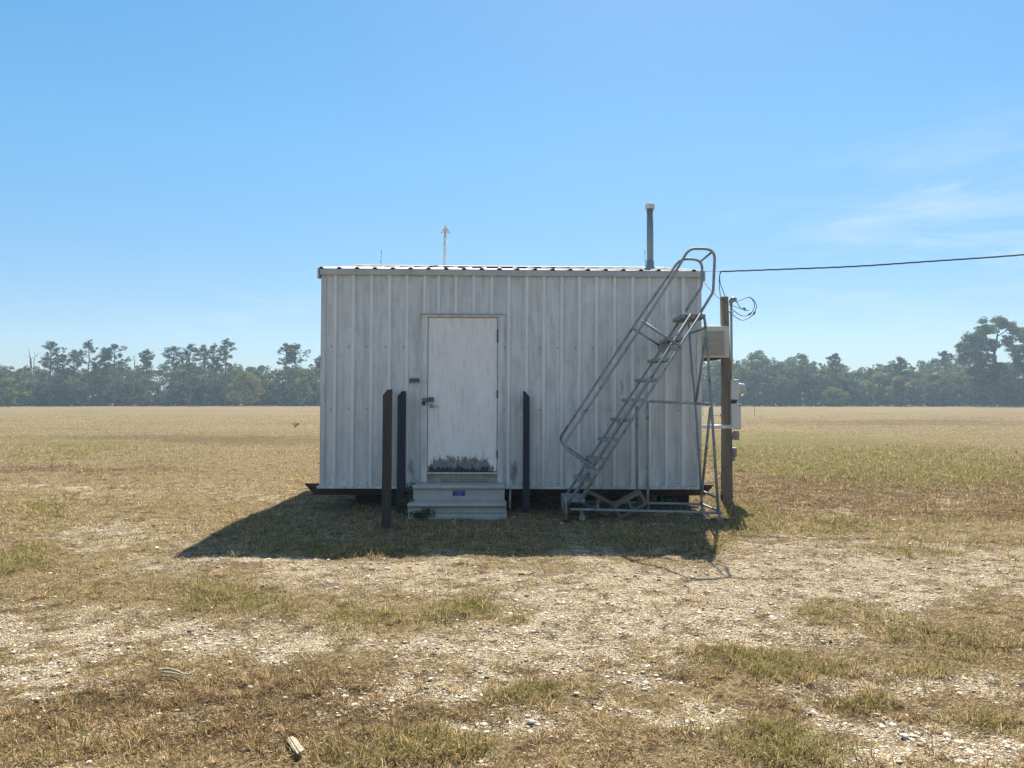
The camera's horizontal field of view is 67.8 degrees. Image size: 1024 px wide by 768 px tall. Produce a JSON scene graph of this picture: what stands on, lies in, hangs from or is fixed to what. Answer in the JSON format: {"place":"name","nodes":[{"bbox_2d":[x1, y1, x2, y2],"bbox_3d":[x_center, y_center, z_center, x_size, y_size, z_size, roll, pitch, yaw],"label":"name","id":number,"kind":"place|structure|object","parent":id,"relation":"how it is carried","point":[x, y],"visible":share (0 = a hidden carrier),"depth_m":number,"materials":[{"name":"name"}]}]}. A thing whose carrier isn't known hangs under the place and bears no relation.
{"place":"outdoors","nodes":[
{"label":"outdoors","id":0,"kind":"place"},
{"bbox_2d":[0,403,1023,767],"bbox_3d":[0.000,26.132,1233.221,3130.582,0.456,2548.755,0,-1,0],"label":"ground","id":1,"kind":"structure","parent":0,"point":[282,625],"depth_m":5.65,"materials":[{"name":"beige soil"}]},
{"bbox_2d":[0,387,18,406],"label":"broadleaf tree","id":2,"kind":"object","parent":1,"relation":"on","point":[8,393],"visible":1,"depth_m":142.26,"materials":[{"name":"green plant"}]},
{"bbox_2d":[27,350,38,395],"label":"dead tree","id":3,"kind":"object","parent":1,"relation":"on","point":[32,373],"visible":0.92,"depth_m":162.01,"materials":[{"name":"grey wood"}]},
{"bbox_2d":[38,341,67,405],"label":"pine tree","id":4,"kind":"object","parent":1,"relation":"on","point":[47,359],"visible":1,"depth_m":155.39,"materials":[{"name":"green plant"}]},
{"bbox_2d":[49,354,70,405],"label":"pine tree","id":5,"kind":"object","parent":1,"relation":"on","point":[62,371],"visible":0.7,"depth_m":158.37,"materials":[{"name":"green plant"}]},
{"bbox_2d":[56,380,78,405],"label":"broadleaf tree","id":6,"kind":"object","parent":1,"relation":"on","point":[64,395],"visible":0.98,"depth_m":156.20,"materials":[{"name":"green plant"}]},
{"bbox_2d":[59,349,86,405],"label":"pine tree","id":7,"kind":"object","parent":1,"relation":"on","point":[77,356],"visible":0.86,"depth_m":156.32,"materials":[{"name":"green plant"}]},
{"bbox_2d":[69,340,110,405],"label":"pine tree","id":8,"kind":"object","parent":1,"relation":"on","point":[90,362],"visible":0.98,"depth_m":153.44,"materials":[{"name":"green plant"}]},
{"bbox_2d":[96,351,112,396],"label":"pine tree","id":9,"kind":"object","parent":1,"relation":"on","point":[105,370],"visible":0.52,"depth_m":159.29,"materials":[{"name":"green plant"}]},
{"bbox_2d":[100,343,131,405],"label":"pine tree","id":10,"kind":"object","parent":1,"relation":"on","point":[105,351],"visible":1,"depth_m":155.34,"materials":[{"name":"green plant"}]},
{"bbox_2d":[133,394,152,405],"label":"bush","id":11,"kind":"object","parent":1,"relation":"on","point":[139,397],"visible":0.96,"depth_m":150.68,"materials":[{"name":"green plant"}]},
{"bbox_2d":[138,348,155,390],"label":"pine tree","id":12,"kind":"object","parent":1,"relation":"on","point":[144,357],"visible":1,"depth_m":155.49,"materials":[{"name":"green plant"}]},
{"bbox_2d":[155,388,175,404],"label":"house","id":13,"kind":"structure","parent":1,"relation":"on","point":[164,391],"depth_m":168.40,"materials":[{"name":"grey"}]},
{"bbox_2d":[161,346,182,405],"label":"pine tree","id":14,"kind":"object","parent":1,"relation":"on","point":[173,359],"visible":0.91,"depth_m":155.50,"materials":[{"name":"green plant"}]},
{"bbox_2d":[162,671,187,676],"bbox_3d":[-1.768,1.523,4.008,0.143,0.024,0.022,0,-1,5],"label":"fallen stick","id":15,"kind":"object","parent":1,"relation":"on","point":[165,672],"visible":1,"depth_m":4.01,"materials":[{"name":"brown wood"}]},
{"bbox_2d":[163,381,188,405],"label":"broadleaf tree","id":16,"kind":"object","parent":1,"relation":"on","point":[178,394],"visible":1,"depth_m":154.68,"materials":[{"name":"green plant"}]},
{"bbox_2d":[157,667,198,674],"bbox_3d":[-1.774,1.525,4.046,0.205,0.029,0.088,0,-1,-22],"label":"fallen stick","id":17,"kind":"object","parent":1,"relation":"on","point":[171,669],"visible":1,"depth_m":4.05,"materials":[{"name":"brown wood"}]},
{"bbox_2d":[175,343,199,405],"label":"pine tree","id":18,"kind":"object","parent":1,"relation":"on","point":[188,354],"visible":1,"depth_m":151.35,"materials":[{"name":"green plant"}]},
{"bbox_2d":[197,344,209,405],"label":"pine tree","id":19,"kind":"object","parent":1,"relation":"on","point":[202,355],"visible":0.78,"depth_m":157.37,"materials":[{"name":"green plant"}]},
{"bbox_2d":[204,343,221,405],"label":"pine tree","id":20,"kind":"object","parent":1,"relation":"on","point":[211,351],"visible":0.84,"depth_m":155.40,"materials":[{"name":"green plant"}]},
{"bbox_2d":[208,383,227,405],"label":"broadleaf tree","id":21,"kind":"object","parent":1,"relation":"on","point":[219,391],"visible":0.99,"depth_m":153.46,"materials":[{"name":"green plant"}]},
{"bbox_2d":[212,338,236,405],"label":"pine tree","id":22,"kind":"object","parent":1,"relation":"on","point":[225,352],"visible":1,"depth_m":153.44,"materials":[{"name":"green plant"}]},
{"bbox_2d":[227,370,265,405],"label":"broadleaf tree","id":23,"kind":"object","parent":1,"relation":"on","point":[254,380],"visible":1,"depth_m":152.51,"materials":[{"name":"green plant"}]},
{"bbox_2d":[276,342,299,405],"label":"pine tree","id":24,"kind":"object","parent":1,"relation":"on","point":[289,355],"visible":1,"depth_m":155.34,"materials":[{"name":"green plant"}]},
{"bbox_2d":[287,736,304,754],"bbox_3d":[-0.908,1.513,3.191,0.038,0.014,0.167,1,-1,-32],"label":"wood splinter","id":25,"kind":"object","parent":1,"relation":"on","point":[295,745],"visible":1,"depth_m":3.18,"materials":[{"name":"beige wood"}]},
{"bbox_2d":[285,343,310,405],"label":"pine tree","id":26,"kind":"object","parent":1,"relation":"on","point":[296,347],"visible":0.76,"depth_m":156.41,"materials":[{"name":"green plant"}]},
{"bbox_2d":[289,377,316,405],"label":"broadleaf tree","id":27,"kind":"object","parent":1,"relation":"on","point":[305,386],"visible":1,"depth_m":154.60,"materials":[{"name":"green plant"}]},
{"bbox_2d":[313,355,320,405],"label":"pine tree","id":28,"kind":"object","parent":1,"relation":"on","point":[317,365],"visible":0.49,"depth_m":157.43,"materials":[{"name":"green plant"}]},
{"bbox_2d":[381,389,393,527],"bbox_3d":[-1.438,0.905,8.849,0.142,1.685,0.090,0,-1,0],"label":"timber post","id":29,"kind":"object","parent":1,"relation":"on","point":[386,460],"visible":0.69,"depth_m":8.81,"materials":[{"name":"wood"}]},
{"bbox_2d":[397,391,406,512],"bbox_3d":[-1.415,0.930,9.868,0.144,1.675,0.090,0,-1,0],"label":"timber post","id":30,"kind":"object","parent":1,"relation":"on","point":[401,441],"visible":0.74,"depth_m":9.83,"materials":[{"name":"wood"}]},
{"bbox_2d":[396,497,414,515],"bbox_3d":[-1.318,1.548,9.607,0.268,0.251,0.259,1,-1,-25],"label":"weed","id":31,"kind":"object","parent":1,"relation":"on","point":[404,502],"visible":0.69,"depth_m":9.58,"materials":[{"name":"green plant"}]},
{"bbox_2d":[405,478,416,499],"bbox_3d":[-1.295,1.443,9.820,0.197,0.467,0.139,0,-1,0],"label":"weed","id":32,"kind":"object","parent":1,"relation":"on","point":[410,493],"visible":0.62,"depth_m":9.81,"materials":[{"name":"green plant"}]},
{"bbox_2d":[406,508,435,520],"bbox_3d":[-1.110,1.587,9.291,0.361,0.160,0.183,0,-1,-18],"label":"weed","id":33,"kind":"object","parent":1,"relation":"on","point":[424,513],"visible":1,"depth_m":9.28,"materials":[{"name":"green plant"}]},
{"bbox_2d":[407,483,506,519],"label":"entry steps","id":34,"kind":"structure","parent":1,"relation":"on","point":[485,501],"depth_m":9.64,"materials":[{"name":"white metal"}]},
{"bbox_2d":[305,265,713,505],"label":"portable building","id":35,"kind":"structure","parent":1,"relation":"on","point":[464,357],"depth_m":10.00,"materials":[{"name":"white metal"}]},
{"bbox_2d":[441,225,449,264],"bbox_3d":[-1.133,-2.304,12.949,0.156,0.798,0.156,0,-1,0],"label":"sampling pipe","id":36,"kind":"object","parent":35,"relation":"attached to","point":[445,231],"visible":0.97,"depth_m":12.93,"materials":[{"name":"white plastic"}]},
{"bbox_2d":[422,317,497,470],"bbox_3d":[-0.679,0.135,9.982,0.995,2.014,0.112,0,-1,-1],"label":"door","id":37,"kind":"structure","parent":35,"relation":"in","point":[463,392],"depth_m":10.00,"materials":[{"name":"white paint"}]},
{"bbox_2d":[509,489,510,508],"bbox_3d":[-0.027,1.510,10.022,0.035,0.254,0.027,0,-1,0],"label":"drain pipe","id":38,"kind":"object","parent":35,"relation":"attached to","point":[509,498],"visible":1,"depth_m":10.01,"materials":[{"name":"white plastic"}]},
{"bbox_2d":[644,203,654,268],"bbox_3d":[2.092,-2.226,11.547,0.200,1.023,0.200,0,-1,0],"label":"vent stack","id":39,"kind":"object","parent":35,"relation":"on","point":[649,207],"visible":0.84,"depth_m":11.50,"materials":[{"name":"grey metal"}]},
{"bbox_2d":[702,326,728,360],"bbox_3d":[2.753,-0.567,10.864,0.534,0.467,0.598,0,-1,0],"label":"electrical box","id":40,"kind":"object","parent":35,"relation":"attached to","point":[718,337],"visible":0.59,"depth_m":10.57,"materials":[{"name":"beige metal"}]},
{"bbox_2d":[0,352,1023,406],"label":"woodland","id":41,"kind":"object","parent":1,"relation":"on","point":[824,376],"depth_m":160.00,"materials":[{"name":"green plant"}]},
{"bbox_2d":[518,391,529,512],"bbox_3d":[0.154,0.930,9.868,0.151,1.675,0.090,0,-1,0],"label":"timber post","id":42,"kind":"object","parent":1,"relation":"on","point":[526,453],"visible":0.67,"depth_m":9.82,"materials":[{"name":"wood"}]},
{"bbox_2d":[526,719,534,723],"bbox_3d":[0.085,1.522,3.439,0.045,0.017,0.039,0,-1,12],"label":"stone","id":43,"kind":"object","parent":1,"relation":"on","point":[531,721],"visible":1,"depth_m":3.43,"materials":[{"name":"white stone"}]},
{"bbox_2d":[536,493,560,509],"bbox_3d":[0.484,1.561,10.091,0.332,0.244,0.232,0,-1,0],"label":"weed","id":44,"kind":"object","parent":1,"relation":"on","point":[550,503],"visible":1,"depth_m":10.05,"materials":[{"name":"green plant"}]},
{"bbox_2d":[564,503,579,519],"bbox_3d":[0.750,1.569,9.380,0.218,0.199,0.156,0,-1,-17],"label":"weed","id":45,"kind":"object","parent":1,"relation":"on","point":[573,513],"visible":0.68,"depth_m":9.36,"materials":[{"name":"green plant"}]},
{"bbox_2d":[580,488,612,516],"bbox_3d":[1.072,1.504,9.687,0.395,0.190,0.190,27,-1,1],"label":"concrete block","id":46,"kind":"object","parent":1,"relation":"on","point":[599,498],"depth_m":9.59,"materials":[{"name":"grey concrete"}]},
{"bbox_2d":[596,480,606,508],"bbox_3d":[1.155,1.465,9.934,0.170,0.429,0.128,-1,-1,27],"label":"weed","id":47,"kind":"object","parent":1,"relation":"on","point":[600,506],"visible":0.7,"depth_m":9.90,"materials":[{"name":"green plant"}]},
{"bbox_2d":[611,489,645,518],"bbox_3d":[1.459,1.495,9.487,0.395,0.190,0.190,-29,-1,-1],"label":"concrete block","id":48,"kind":"object","parent":1,"relation":"on","point":[627,499],"depth_m":9.39,"materials":[{"name":"grey concrete"}]},
{"bbox_2d":[560,247,722,522],"bbox_3d":[1.566,0.010,9.497,1.923,3.307,0.741,0,-1,0],"label":"rolling ladder","id":49,"kind":"object","parent":1,"relation":"on","point":[567,497],"visible":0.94,"depth_m":9.19,"materials":[{"name":"grey metal"}]},
{"bbox_2d":[654,494,680,509],"bbox_3d":[2.011,1.562,9.972,0.444,0.239,0.315,0,-1,0],"label":"weed","id":50,"kind":"object","parent":1,"relation":"on","point":[663,506],"visible":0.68,"depth_m":9.95,"materials":[{"name":"green plant"}]},
{"bbox_2d":[705,359,736,397],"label":"broadleaf tree","id":51,"kind":"object","parent":1,"relation":"on","point":[717,365],"visible":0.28,"depth_m":161.73,"materials":[{"name":"green plant"}]},
{"bbox_2d":[702,296,745,502],"bbox_3d":[3.024,0.316,10.935,0.631,3.145,0.202,0,-1,0],"label":"service pole","id":52,"kind":"object","parent":1,"relation":"on","point":[731,388],"visible":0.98,"depth_m":10.89,"materials":[{"name":"wood"}]},
{"bbox_2d":[687,435,733,490],"bbox_3d":[2.764,1.099,10.647,0.892,0.759,0.058,1,-1,-31],"label":"power cord","id":53,"kind":"object","parent":52,"relation":"attached to","point":[723,468],"visible":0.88,"depth_m":10.83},
{"bbox_2d":[732,297,756,319],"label":"service wires","id":54,"kind":"object","parent":52,"relation":"hanging from","point":[745,309],"visible":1,"depth_m":10.90,"materials":[{"name":"black plastic"}]},
{"bbox_2d":[707,254,1023,296],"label":"overhead cable","id":55,"kind":"object","parent":52,"relation":"attached to","point":[859,265],"visible":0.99,"depth_m":10.93,"materials":[{"name":"black rubber"}]},
{"bbox_2d":[744,350,771,405],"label":"broadleaf tree","id":56,"kind":"object","parent":1,"relation":"on","point":[764,371],"visible":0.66,"depth_m":162.40,"materials":[{"name":"green plant"}]},
{"bbox_2d":[757,381,776,406],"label":"broadleaf tree","id":57,"kind":"object","parent":1,"relation":"on","point":[763,387],"visible":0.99,"depth_m":154.72,"materials":[{"name":"green plant"}]},
{"bbox_2d":[773,375,793,405],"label":"broadleaf tree","id":58,"kind":"object","parent":1,"relation":"on","point":[788,383],"visible":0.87,"depth_m":156.38,"materials":[{"name":"green plant"}]},
{"bbox_2d":[784,353,810,405],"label":"broadleaf tree","id":59,"kind":"object","parent":1,"relation":"on","point":[802,356],"visible":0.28,"depth_m":164.96,"materials":[{"name":"green plant"}]},
{"bbox_2d":[825,353,841,376],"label":"pine tree","id":60,"kind":"object","parent":1,"relation":"on","point":[835,362],"visible":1,"depth_m":163.53,"materials":[{"name":"green plant"}]},
{"bbox_2d":[822,387,849,406],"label":"broadleaf tree","id":61,"kind":"object","parent":1,"relation":"on","point":[836,401],"visible":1,"depth_m":152.68,"materials":[{"name":"green plant"}]},
{"bbox_2d":[890,378,907,406],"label":"broadleaf tree","id":62,"kind":"object","parent":1,"relation":"on","point":[898,400],"visible":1,"depth_m":152.73,"materials":[{"name":"green plant"}]},
{"bbox_2d":[888,356,910,394],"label":"pine tree","id":63,"kind":"object","parent":1,"relation":"on","point":[900,361],"visible":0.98,"depth_m":163.30,"materials":[{"name":"green plant"}]},
{"bbox_2d":[922,383,941,406],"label":"broadleaf tree","id":64,"kind":"object","parent":1,"relation":"on","point":[933,400],"visible":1,"depth_m":152.73,"materials":[{"name":"green plant"}]},
{"bbox_2d":[924,707,944,716],"bbox_3d":[1.973,1.534,3.561,0.011,0.011,0.101,1,-1,-26],"label":"fallen stick","id":65,"kind":"object","parent":1,"relation":"on","point":[932,711],"visible":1,"depth_m":3.57,"materials":[{"name":"brown wood"}]},
{"bbox_2d":[936,350,954,399],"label":"pine tree","id":66,"kind":"object","parent":1,"relation":"on","point":[946,359],"visible":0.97,"depth_m":160.31,"materials":[{"name":"green plant"}]},
{"bbox_2d":[953,315,1020,406],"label":"oak tree","id":67,"kind":"object","parent":1,"relation":"on","point":[975,340],"visible":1,"depth_m":148.41,"materials":[{"name":"green plant"}]},
{"bbox_2d":[1004,327,1023,405],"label":"oak tree","id":68,"kind":"object","parent":1,"relation":"on","point":[1017,359],"visible":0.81,"depth_m":152.32,"materials":[{"name":"green plant"}]},
{"bbox_2d":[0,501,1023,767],"bbox_3d":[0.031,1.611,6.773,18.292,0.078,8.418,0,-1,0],"label":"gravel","id":69,"kind":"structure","parent":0,"point":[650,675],"depth_m":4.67,"materials":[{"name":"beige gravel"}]},
{"bbox_2d":[900,733,908,737],"bbox_3d":[1.717,1.540,3.338,0.031,0.015,0.043,1,0,-17],"label":"stone","id":70,"kind":"object","parent":69,"relation":"on","point":[904,735],"visible":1,"depth_m":3.33,"materials":[{"name":"white stone"}]},
{"bbox_2d":[0,0,1023,399],"label":"sky","id":71,"kind":"structure","parent":0,"point":[178,173],"materials":[{"name":"blue"}]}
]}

